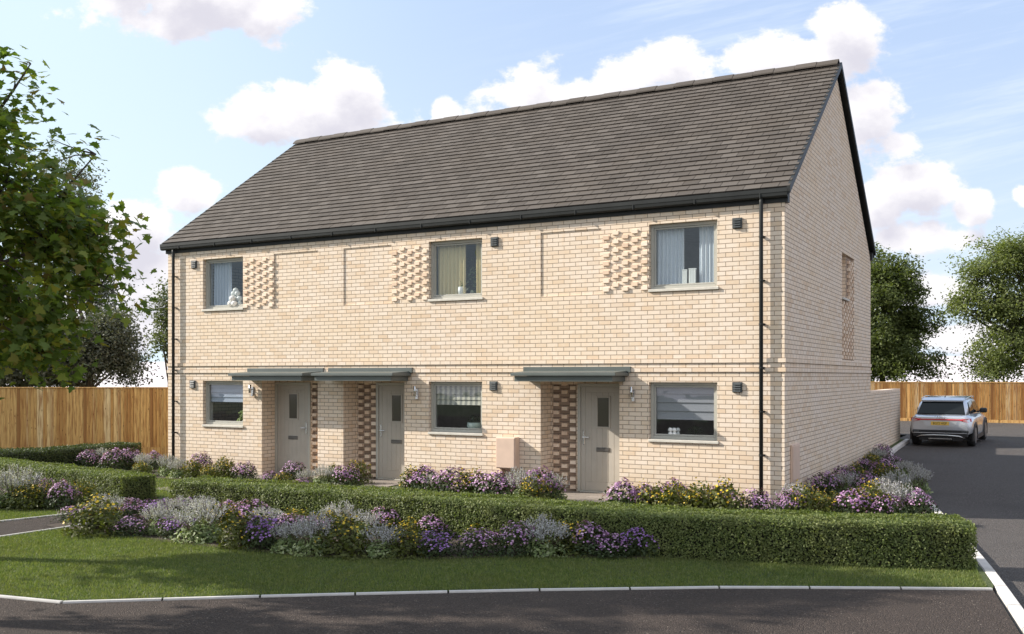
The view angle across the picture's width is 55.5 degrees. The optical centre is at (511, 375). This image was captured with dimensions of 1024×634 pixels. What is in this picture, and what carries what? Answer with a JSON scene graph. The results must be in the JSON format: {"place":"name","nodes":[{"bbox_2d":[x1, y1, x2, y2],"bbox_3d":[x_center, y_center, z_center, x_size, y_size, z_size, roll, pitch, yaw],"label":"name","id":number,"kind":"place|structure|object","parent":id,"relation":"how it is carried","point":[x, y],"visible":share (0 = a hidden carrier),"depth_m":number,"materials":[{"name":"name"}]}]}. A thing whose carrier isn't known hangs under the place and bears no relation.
{"place":"outdoors","nodes":[
{"label":"outdoors","id":0,"kind":"place"},
{"bbox_2d":[0,497,175,535],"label":"side path","id":1,"kind":"structure","parent":0,"point":[18,526],"depth_m":14.68,"materials":[{"name":"grey concrete"}]},
{"bbox_2d":[156,473,317,490],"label":"paving","id":2,"kind":"structure","parent":0,"point":[260,477],"depth_m":21.38,"materials":[{"name":"beige concrete"}]},
{"bbox_2d":[337,478,403,488],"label":"paving","id":3,"kind":"structure","parent":0,"point":[380,483],"depth_m":20.38,"materials":[{"name":"grey concrete"}]},
{"bbox_2d":[329,463,364,487],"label":"flowering shrub","id":4,"kind":"object","parent":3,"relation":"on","point":[344,474],"visible":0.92,"depth_m":19.47,"materials":[{"name":"purple plant"}]},
{"bbox_2d":[0,439,993,601],"bbox_3d":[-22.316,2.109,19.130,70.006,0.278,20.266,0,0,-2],"label":"lawn","id":5,"kind":"structure","parent":0,"point":[988,582],"depth_m":11.00,"materials":[{"name":"plant"}]},
{"bbox_2d":[0,487,91,509],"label":"bed soil","id":6,"kind":"structure","parent":5,"relation":"on","point":[51,508],"depth_m":16.53,"materials":[{"name":"brown soil"}]},
{"bbox_2d":[0,463,42,509],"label":"flowering shrub","id":7,"kind":"object","parent":6,"relation":"on","point":[37,478],"visible":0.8,"depth_m":16.55,"materials":[{"name":"grey plant"}]},
{"bbox_2d":[3,480,45,510],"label":"flowering shrub","id":8,"kind":"object","parent":6,"relation":"on","point":[24,495],"visible":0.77,"depth_m":16.34,"materials":[{"name":"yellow plant"}]},
{"bbox_2d":[20,480,61,510],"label":"flowering shrub","id":9,"kind":"object","parent":6,"relation":"on","point":[38,495],"visible":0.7,"depth_m":16.36,"materials":[{"name":"green plant"}]},
{"bbox_2d":[40,479,83,510],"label":"flowering shrub","id":10,"kind":"object","parent":6,"relation":"on","point":[67,497],"visible":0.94,"depth_m":16.33,"materials":[{"name":"purple plant"}]},
{"bbox_2d":[72,480,99,502],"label":"flowering shrub","id":11,"kind":"object","parent":6,"relation":"on","point":[85,490],"visible":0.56,"depth_m":17.19,"materials":[{"name":"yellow plant"}]},
{"bbox_2d":[0,441,141,466],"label":"clipped hedge","id":12,"kind":"object","parent":5,"relation":"on","point":[66,454],"visible":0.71,"depth_m":23.31,"materials":[{"name":"green plant"}]},
{"bbox_2d":[0,457,156,502],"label":"clipped hedge","id":13,"kind":"object","parent":5,"relation":"on","point":[130,484],"visible":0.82,"depth_m":17.76,"materials":[{"name":"green plant"}]},
{"bbox_2d":[0,387,167,458],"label":"timber fence","id":14,"kind":"object","parent":5,"relation":"on","point":[39,418],"visible":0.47,"depth_m":27.48,"materials":[{"name":"brown wood"}]},
{"bbox_2d":[0,45,171,399],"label":"maple tree","id":15,"kind":"object","parent":5,"relation":"on","point":[60,232],"visible":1,"depth_m":11.96,"materials":[{"name":"green plant"}]},
{"bbox_2d":[111,464,318,482],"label":"bed soil","id":16,"kind":"structure","parent":5,"relation":"on","point":[157,475],"depth_m":22.09,"materials":[{"name":"brown soil"}]},
{"bbox_2d":[72,449,101,467],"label":"flowering shrub","id":17,"kind":"object","parent":16,"relation":"on","point":[86,461],"visible":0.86,"depth_m":23.36,"materials":[{"name":"purple plant"}]},
{"bbox_2d":[96,447,135,469],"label":"flowering shrub","id":18,"kind":"object","parent":16,"relation":"on","point":[110,462],"visible":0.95,"depth_m":23.05,"materials":[{"name":"purple plant"}]},
{"bbox_2d":[179,458,203,478],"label":"flowering shrub","id":19,"kind":"object","parent":16,"relation":"on","point":[194,472],"visible":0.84,"depth_m":21.15,"materials":[{"name":"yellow plant"}]},
{"bbox_2d":[212,455,238,478],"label":"flowering shrub","id":20,"kind":"object","parent":16,"relation":"on","point":[224,466],"visible":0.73,"depth_m":21.02,"materials":[{"name":"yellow plant"}]},
{"bbox_2d":[230,461,259,479],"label":"flowering shrub","id":21,"kind":"object","parent":16,"relation":"on","point":[244,473],"visible":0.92,"depth_m":20.80,"materials":[{"name":"purple plant"}]},
{"bbox_2d":[311,463,336,484],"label":"flowering shrub","id":22,"kind":"object","parent":16,"relation":"on","point":[321,477],"visible":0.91,"depth_m":19.71,"materials":[{"name":"grey plant"}]},
{"bbox_2d":[46,510,649,558],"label":"bed soil","id":23,"kind":"structure","parent":5,"relation":"on","point":[254,548],"depth_m":12.68,"materials":[{"name":"brown soil"}]},
{"bbox_2d":[61,491,124,537],"bbox_3d":[-5.868,1.973,13.812,0.943,0.672,0.967,0,0,-1],"label":"flowering shrub","id":24,"kind":"object","parent":23,"relation":"on","point":[96,517],"visible":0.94,"depth_m":13.61,"materials":[{"name":"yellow plant"}]},
{"bbox_2d":[106,515,150,537],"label":"flowering shrub","id":25,"kind":"object","parent":23,"relation":"on","point":[128,525],"visible":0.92,"depth_m":13.59,"materials":[{"name":"purple plant"}]},
{"bbox_2d":[111,497,146,519],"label":"flowering shrub","id":26,"kind":"object","parent":23,"relation":"on","point":[132,512],"visible":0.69,"depth_m":15.28,"materials":[{"name":"purple plant"}]},
{"bbox_2d":[137,503,173,536],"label":"flowering shrub","id":27,"kind":"object","parent":23,"relation":"on","point":[162,514],"visible":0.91,"depth_m":13.74,"materials":[{"name":"grey plant"}]},
{"bbox_2d":[157,494,190,521],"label":"flowering shrub","id":28,"kind":"object","parent":23,"relation":"on","point":[171,503],"visible":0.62,"depth_m":15.02,"materials":[{"name":"grey plant"}]},
{"bbox_2d":[154,516,196,538],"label":"flowering shrub","id":29,"kind":"object","parent":23,"relation":"on","point":[171,530],"visible":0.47,"depth_m":13.45,"materials":[{"name":"purple plant"}]},
{"bbox_2d":[170,498,231,543],"bbox_3d":[-4.234,1.971,13.242,0.810,0.631,0.770,0,0,-18],"label":"flowering shrub","id":30,"kind":"object","parent":23,"relation":"on","point":[200,532],"visible":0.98,"depth_m":13.13,"materials":[{"name":"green plant"}]},
{"bbox_2d":[213,508,267,549],"bbox_3d":[-3.579,2.018,12.824,0.770,0.559,0.751,0,0,29],"label":"flowering shrub","id":31,"kind":"object","parent":23,"relation":"on","point":[237,535],"visible":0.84,"depth_m":12.68,"materials":[{"name":"green plant"}]},
{"bbox_2d":[224,499,272,525],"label":"flowering shrub","id":32,"kind":"object","parent":23,"relation":"on","point":[243,510],"visible":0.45,"depth_m":14.55,"materials":[{"name":"purple plant"}]},
{"bbox_2d":[241,512,295,551],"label":"flowering shrub","id":33,"kind":"object","parent":23,"relation":"on","point":[269,540],"visible":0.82,"depth_m":12.54,"materials":[{"name":"purple plant"}]},
{"bbox_2d":[268,521,312,554],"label":"flowering shrub","id":34,"kind":"object","parent":23,"relation":"on","point":[280,544],"visible":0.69,"depth_m":12.37,"materials":[{"name":"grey plant"}]},
{"bbox_2d":[288,510,335,556],"bbox_3d":[-2.510,1.986,12.273,0.625,0.596,0.595,0,0,-32],"label":"flowering shrub","id":35,"kind":"object","parent":23,"relation":"on","point":[310,546],"visible":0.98,"depth_m":12.17,"materials":[{"name":"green plant"}]},
{"bbox_2d":[320,500,359,531],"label":"flowering shrub","id":36,"kind":"object","parent":23,"relation":"on","point":[332,506],"visible":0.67,"depth_m":14.05,"materials":[{"name":"grey plant"}]},
{"bbox_2d":[313,512,373,560],"bbox_3d":[-2.036,2.009,12.233,0.826,0.581,0.846,0,0,27],"label":"flowering shrub","id":37,"kind":"object","parent":23,"relation":"on","point":[347,538],"visible":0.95,"depth_m":12.06,"materials":[{"name":"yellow plant"}]},
{"bbox_2d":[348,508,381,536],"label":"flowering shrub","id":38,"kind":"object","parent":23,"relation":"on","point":[367,518],"visible":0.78,"depth_m":13.65,"materials":[{"name":"grey plant"}]},
{"bbox_2d":[359,521,404,559],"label":"flowering shrub","id":39,"kind":"object","parent":23,"relation":"on","point":[381,548],"visible":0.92,"depth_m":12.01,"materials":[{"name":"grey plant"}]},
{"bbox_2d":[386,519,434,560],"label":"flowering shrub","id":40,"kind":"object","parent":23,"relation":"on","point":[406,547],"visible":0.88,"depth_m":12.00,"materials":[{"name":"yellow plant"}]},
{"bbox_2d":[416,514,455,537],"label":"flowering shrub","id":41,"kind":"object","parent":23,"relation":"on","point":[437,523],"visible":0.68,"depth_m":13.45,"materials":[{"name":"purple plant"}]},
{"bbox_2d":[412,528,462,559],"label":"flowering shrub","id":42,"kind":"object","parent":23,"relation":"on","point":[439,550],"visible":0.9,"depth_m":12.05,"materials":[{"name":"purple plant"}]},
{"bbox_2d":[454,527,505,558],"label":"flowering shrub","id":43,"kind":"object","parent":23,"relation":"on","point":[481,547],"visible":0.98,"depth_m":12.12,"materials":[{"name":"purple plant"}]},
{"bbox_2d":[492,520,540,558],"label":"flowering shrub","id":44,"kind":"object","parent":23,"relation":"on","point":[511,542],"visible":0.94,"depth_m":12.08,"materials":[{"name":"purple plant"}]},
{"bbox_2d":[517,514,571,557],"bbox_3d":[0.412,2.002,12.183,0.686,0.557,0.652,0,0,32],"label":"flowering shrub","id":45,"kind":"object","parent":23,"relation":"on","point":[542,535],"visible":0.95,"depth_m":12.08,"materials":[{"name":"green plant"}]},
{"bbox_2d":[545,520,592,556],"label":"flowering shrub","id":46,"kind":"object","parent":23,"relation":"on","point":[567,544],"visible":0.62,"depth_m":12.16,"materials":[{"name":"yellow plant"}]},
{"bbox_2d":[168,474,977,570],"bbox_3d":[-0.096,1.965,13.600,11.938,0.633,1.526,0,0,23],"label":"clipped hedge","id":47,"kind":"object","parent":23,"relation":"on","point":[896,540],"visible":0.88,"depth_m":12.00,"materials":[{"name":"green plant"}]},
{"bbox_2d":[558,520,615,558],"bbox_3d":[0.933,2.049,12.281,0.790,0.448,0.767,0,0,5],"label":"flowering shrub","id":48,"kind":"object","parent":23,"relation":"on","point":[588,539],"visible":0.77,"depth_m":12.11,"materials":[{"name":"purple plant"}]},
{"bbox_2d":[583,532,634,559],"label":"flowering shrub","id":49,"kind":"object","parent":23,"relation":"on","point":[602,547],"visible":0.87,"depth_m":11.98,"materials":[{"name":"purple plant"}]},
{"bbox_2d":[616,525,659,558],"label":"flowering shrub","id":50,"kind":"object","parent":23,"relation":"on","point":[640,547],"visible":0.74,"depth_m":12.01,"materials":[{"name":"purple plant"}]},
{"bbox_2d":[160,59,875,506],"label":"terraced house","id":51,"kind":"structure","parent":5,"relation":"on","point":[566,339],"depth_m":19.83,"materials":[{"name":"brick"}]},
{"bbox_2d":[214,262,231,305],"bbox_3d":[-6.827,-2.155,22.950,0.560,1.100,0.078,0,0,28],"label":"curtain","id":52,"kind":"object","parent":51,"relation":"hanging from","point":[222,282],"visible":0.93,"depth_m":22.93,"materials":[{"name":"fabric"}]},
{"bbox_2d":[202,257,243,311],"bbox_3d":[-6.634,-2.139,22.769,1.313,1.246,0.430,0,0,28],"label":"window","id":53,"kind":"structure","parent":51,"relation":"in","point":[209,263],"depth_m":22.92,"materials":[{"name":"grey glass"}]},
{"bbox_2d":[202,381,243,427],"bbox_3d":[-6.634,0.641,22.769,1.313,1.097,0.430,0,0,28],"label":"window","id":54,"kind":"structure","parent":51,"relation":"in","point":[210,422],"depth_m":22.85,"materials":[{"name":"grey glass"}]},
{"bbox_2d":[211,385,242,401],"bbox_3d":[-6.635,0.382,22.777,1.123,0.454,0.029,0,0,28],"label":"roman blind","id":55,"kind":"object","parent":51,"relation":"attached to","point":[226,393],"visible":0.65,"depth_m":22.79,"materials":[{"name":"white fabric"}]},
{"bbox_2d":[278,385,307,471],"bbox_3d":[-5.001,1.204,22.169,0.910,1.987,0.109,0,0,28],"label":"door","id":56,"kind":"structure","parent":51,"relation":"in","point":[292,399],"depth_m":22.18,"materials":[{"name":"paint"}]},
{"bbox_2d":[379,386,403,478],"bbox_3d":[-2.482,1.204,20.804,0.910,1.987,0.109,0,0,28],"label":"door","id":57,"kind":"structure","parent":51,"relation":"in","point":[391,398],"depth_m":20.87,"materials":[{"name":"paint"}]},
{"bbox_2d":[438,245,465,294],"bbox_3d":[-1.237,-2.155,19.919,0.670,1.100,0.079,0,0,28],"label":"curtain","id":58,"kind":"object","parent":51,"relation":"hanging from","point":[451,267],"visible":0.98,"depth_m":19.90,"materials":[{"name":"beige fabric"}]},
{"bbox_2d":[428,238,482,301],"bbox_3d":[-1.057,-2.139,19.745,1.313,1.246,0.430,0,0,28],"label":"window","id":59,"kind":"structure","parent":51,"relation":"in","point":[472,296],"depth_m":19.78,"materials":[{"name":"grey glass"}]},
{"bbox_2d":[428,381,482,435],"bbox_3d":[-1.057,0.641,19.745,1.313,1.097,0.430,0,0,28],"label":"window","id":60,"kind":"structure","parent":51,"relation":"in","point":[434,429],"depth_m":19.78,"materials":[{"name":"grey glass"}]},
{"bbox_2d":[437,384,481,404],"bbox_3d":[-1.058,0.372,19.753,1.123,0.434,0.029,0,0,28],"label":"roman blind","id":61,"kind":"object","parent":51,"relation":"attached to","point":[458,395],"visible":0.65,"depth_m":19.75,"materials":[{"name":"beige fabric"}]},
{"bbox_2d":[581,387,618,490],"bbox_3d":[1.723,1.204,18.524,0.910,1.987,0.109,0,0,28],"label":"door","id":62,"kind":"structure","parent":51,"relation":"in","point":[599,405],"depth_m":18.57,"materials":[{"name":"paint"}]},
{"bbox_2d":[657,228,683,284],"bbox_3d":[2.879,-2.155,17.687,0.520,1.100,0.079,0,0,28],"label":"curtain","id":63,"kind":"object","parent":51,"relation":"hanging from","point":[670,255],"visible":0.97,"depth_m":17.68,"materials":[{"name":"white fabric"}]},
{"bbox_2d":[648,220,718,291],"bbox_3d":[3.126,-2.139,17.477,1.313,1.246,0.430,0,0,28],"label":"window","id":64,"kind":"structure","parent":51,"relation":"in","point":[705,285],"depth_m":17.43,"materials":[{"name":"grey glass"}]},
{"bbox_2d":[648,382,718,443],"bbox_3d":[3.126,0.641,17.477,1.313,1.097,0.430,0,0,28],"label":"window","id":65,"kind":"structure","parent":51,"relation":"in","point":[682,438],"depth_m":17.42,"materials":[{"name":"grey glass"}]},
{"bbox_2d":[656,385,713,420],"bbox_3d":[3.124,0.472,17.485,1.123,0.634,0.029,0,0,28],"label":"roman blind","id":66,"kind":"object","parent":51,"relation":"attached to","point":[685,403],"visible":1,"depth_m":17.49,"materials":[{"name":"white fabric"}]},
{"bbox_2d":[699,226,713,282],"bbox_3d":[3.512,-2.155,17.344,0.360,1.100,0.079,0,0,28],"label":"curtain","id":67,"kind":"object","parent":51,"relation":"hanging from","point":[706,253],"visible":0.81,"depth_m":17.36,"materials":[{"name":"white fabric"}]},
{"bbox_2d":[518,475,556,498],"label":"flowering shrub","id":68,"kind":"object","parent":5,"relation":"on","point":[533,491],"visible":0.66,"depth_m":16.57,"materials":[{"name":"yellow plant"}]},
{"bbox_2d":[806,470,844,499],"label":"flowering shrub","id":69,"kind":"object","parent":5,"relation":"on","point":[825,488],"visible":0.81,"depth_m":17.63,"materials":[{"name":"purple plant"}]},
{"bbox_2d":[831,471,860,498],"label":"flowering shrub","id":70,"kind":"object","parent":5,"relation":"on","point":[842,479],"visible":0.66,"depth_m":17.87,"materials":[{"name":"plant"}]},
{"bbox_2d":[871,389,899,450],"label":"boundary wall","id":71,"kind":"structure","parent":5,"relation":"on","point":[885,416],"depth_m":27.27,"materials":[{"name":"brick"}]},
{"bbox_2d":[903,463,932,493],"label":"flowering shrub","id":72,"kind":"object","parent":5,"relation":"on","point":[922,486],"visible":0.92,"depth_m":18.53,"materials":[{"name":"grey plant"}]},
{"label":"bed soil","id":73,"kind":"structure","parent":5,"relation":"on","visible":0},
{"bbox_2d":[397,464,442,491],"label":"flowering shrub","id":74,"kind":"object","parent":73,"relation":"on","point":[427,472],"visible":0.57,"depth_m":18.07,"materials":[{"name":"purple plant"}]},
{"bbox_2d":[424,466,468,492],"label":"flowering shrub","id":75,"kind":"object","parent":73,"relation":"on","point":[445,485],"visible":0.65,"depth_m":17.62,"materials":[{"name":"purple plant"}]},
{"bbox_2d":[448,467,484,492],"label":"flowering shrub","id":76,"kind":"object","parent":73,"relation":"on","point":[466,476],"visible":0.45,"depth_m":17.51,"materials":[{"name":"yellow plant"}]},
{"bbox_2d":[464,469,504,493],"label":"flowering shrub","id":77,"kind":"object","parent":73,"relation":"on","point":[479,484],"visible":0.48,"depth_m":17.21,"materials":[{"name":"purple plant"}]},
{"bbox_2d":[477,470,523,496],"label":"flowering shrub","id":78,"kind":"object","parent":73,"relation":"on","point":[503,487],"visible":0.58,"depth_m":16.95,"materials":[{"name":"purple plant"}]},
{"bbox_2d":[504,466,538,496],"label":"flowering shrub","id":79,"kind":"object","parent":73,"relation":"on","point":[516,476],"visible":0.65,"depth_m":16.82,"materials":[{"name":"grey plant"}]},
{"bbox_2d":[520,465,566,499],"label":"flowering shrub","id":80,"kind":"object","parent":73,"relation":"on","point":[544,475],"visible":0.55,"depth_m":16.99,"materials":[{"name":"purple plant"}]},
{"label":"bed soil","id":81,"kind":"structure","parent":5,"relation":"on","visible":0},
{"bbox_2d":[598,477,639,504],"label":"flowering shrub","id":82,"kind":"object","parent":81,"relation":"on","point":[630,490],"visible":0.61,"depth_m":15.71,"materials":[{"name":"purple plant"}]},
{"bbox_2d":[631,478,677,505],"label":"flowering shrub","id":83,"kind":"object","parent":81,"relation":"on","point":[652,495],"visible":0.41,"depth_m":15.48,"materials":[{"name":"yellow plant"}]},
{"bbox_2d":[655,477,696,507],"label":"flowering shrub","id":84,"kind":"object","parent":81,"relation":"on","point":[674,499],"visible":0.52,"depth_m":15.09,"materials":[{"name":"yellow plant"}]},
{"bbox_2d":[677,477,726,509],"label":"flowering shrub","id":85,"kind":"object","parent":81,"relation":"on","point":[699,502],"visible":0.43,"depth_m":14.93,"materials":[{"name":"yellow plant"}]},
{"bbox_2d":[694,475,750,512],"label":"flowering shrub","id":86,"kind":"object","parent":81,"relation":"on","point":[727,492],"visible":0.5,"depth_m":14.81,"materials":[{"name":"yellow plant"}]},
{"bbox_2d":[734,487,778,510],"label":"flowering shrub","id":87,"kind":"object","parent":81,"relation":"on","point":[755,502],"visible":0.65,"depth_m":14.81,"materials":[{"name":"purple plant"}]},
{"bbox_2d":[769,488,804,509],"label":"flowering shrub","id":88,"kind":"object","parent":81,"relation":"on","point":[781,500],"visible":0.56,"depth_m":14.99,"materials":[{"name":"purple plant"}]},
{"bbox_2d":[780,480,833,513],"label":"flowering shrub","id":89,"kind":"object","parent":81,"relation":"on","point":[814,502],"visible":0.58,"depth_m":14.94,"materials":[{"name":"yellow plant"}]},
{"bbox_2d":[832,487,882,514],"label":"flowering shrub","id":90,"kind":"object","parent":81,"relation":"on","point":[848,509],"visible":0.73,"depth_m":14.93,"materials":[{"name":"purple plant"}]},
{"bbox_2d":[848,478,898,513],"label":"flowering shrub","id":91,"kind":"object","parent":81,"relation":"on","point":[873,492],"visible":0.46,"depth_m":15.03,"materials":[{"name":"yellow plant"}]},
{"bbox_2d":[873,492,904,517],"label":"flowering shrub","id":92,"kind":"object","parent":81,"relation":"on","point":[887,503],"visible":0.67,"depth_m":14.86,"materials":[{"name":"purple plant"}]},
{"bbox_2d":[884,481,921,513],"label":"flowering shrub","id":93,"kind":"object","parent":81,"relation":"on","point":[904,493],"visible":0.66,"depth_m":15.33,"materials":[{"name":"grey plant"}]},
{"bbox_2d":[901,487,938,514],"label":"flowering shrub","id":94,"kind":"object","parent":81,"relation":"on","point":[926,499],"visible":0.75,"depth_m":15.21,"materials":[{"name":"purple plant"}]},
{"bbox_2d":[0,588,1019,633],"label":"footpath","id":95,"kind":"structure","parent":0,"point":[781,611],"depth_m":9.21,"materials":[{"name":"grey asphalt"}]},
{"bbox_2d":[0,0,1023,361],"label":"sky","id":96,"kind":"structure","parent":0,"point":[198,97],"materials":[{"name":"blue"}]},
{"bbox_2d":[6,356,1023,386],"bbox_3d":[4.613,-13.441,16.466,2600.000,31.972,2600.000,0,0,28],"label":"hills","id":97,"kind":"structure","parent":0,"point":[158,381],"depth_m":294.55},
{"bbox_2d":[547,491,617,503],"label":"paving","id":98,"kind":"structure","parent":0,"point":[580,496],"depth_m":18.01,"materials":[{"name":"beige concrete"}]},
{"bbox_2d":[629,421,1023,608],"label":"driveway","id":99,"kind":"structure","parent":0,"point":[980,484],"depth_m":20.20,"materials":[{"name":"grey asphalt"}]},
{"bbox_2d":[0,586,992,603],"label":"path edging","id":100,"kind":"object","parent":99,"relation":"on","point":[473,591],"visible":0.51,"depth_m":10.17,"materials":[{"name":"concrete"}]},
{"bbox_2d":[871,382,1023,422],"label":"timber fence","id":101,"kind":"object","parent":99,"relation":"on","point":[1002,402],"visible":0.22,"depth_m":43.29,"materials":[{"name":"brown wood"}]},
{"bbox_2d":[910,395,987,445],"bbox_3d":[13.688,1.308,30.380,2.009,1.495,4.254,0,1,32],"label":"parked car","id":102,"kind":"object","parent":99,"relation":"on","point":[949,418],"visible":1,"depth_m":28.82,"materials":[{"name":"silver metal"}]},
{"bbox_2d":[890,439,1023,633],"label":"driveway kerb","id":103,"kind":"structure","parent":99,"relation":"on","point":[1012,606],"depth_m":10.20,"materials":[{"name":"concrete"}]},
{"label":"ground","id":104,"kind":"structure","parent":0,"visible":0},
{"bbox_2d":[0,139,143,321],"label":"broadleaf tree","id":105,"kind":"object","parent":104,"relation":"on","point":[105,293],"visible":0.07,"depth_m":37.81,"materials":[{"name":"green plant"}]},
{"bbox_2d":[0,296,164,386],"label":"broadleaf tree","id":106,"kind":"object","parent":104,"relation":"on","point":[116,356],"visible":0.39,"depth_m":30.50,"materials":[{"name":"green plant"}]},
{"bbox_2d":[139,270,167,386],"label":"broadleaf tree","id":107,"kind":"object","parent":104,"relation":"on","point":[162,339],"visible":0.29,"depth_m":43.56,"materials":[{"name":"green plant"}]},
{"bbox_2d":[871,241,961,382],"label":"broadleaf tree","id":108,"kind":"object","parent":104,"relation":"on","point":[897,342],"visible":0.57,"depth_m":48.68,"materials":[{"name":"green plant"}]},
{"bbox_2d":[932,226,1023,381],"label":"broadleaf tree","id":109,"kind":"object","parent":104,"relation":"on","point":[1006,303],"visible":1,"depth_m":46.42,"materials":[{"name":"green plant"}]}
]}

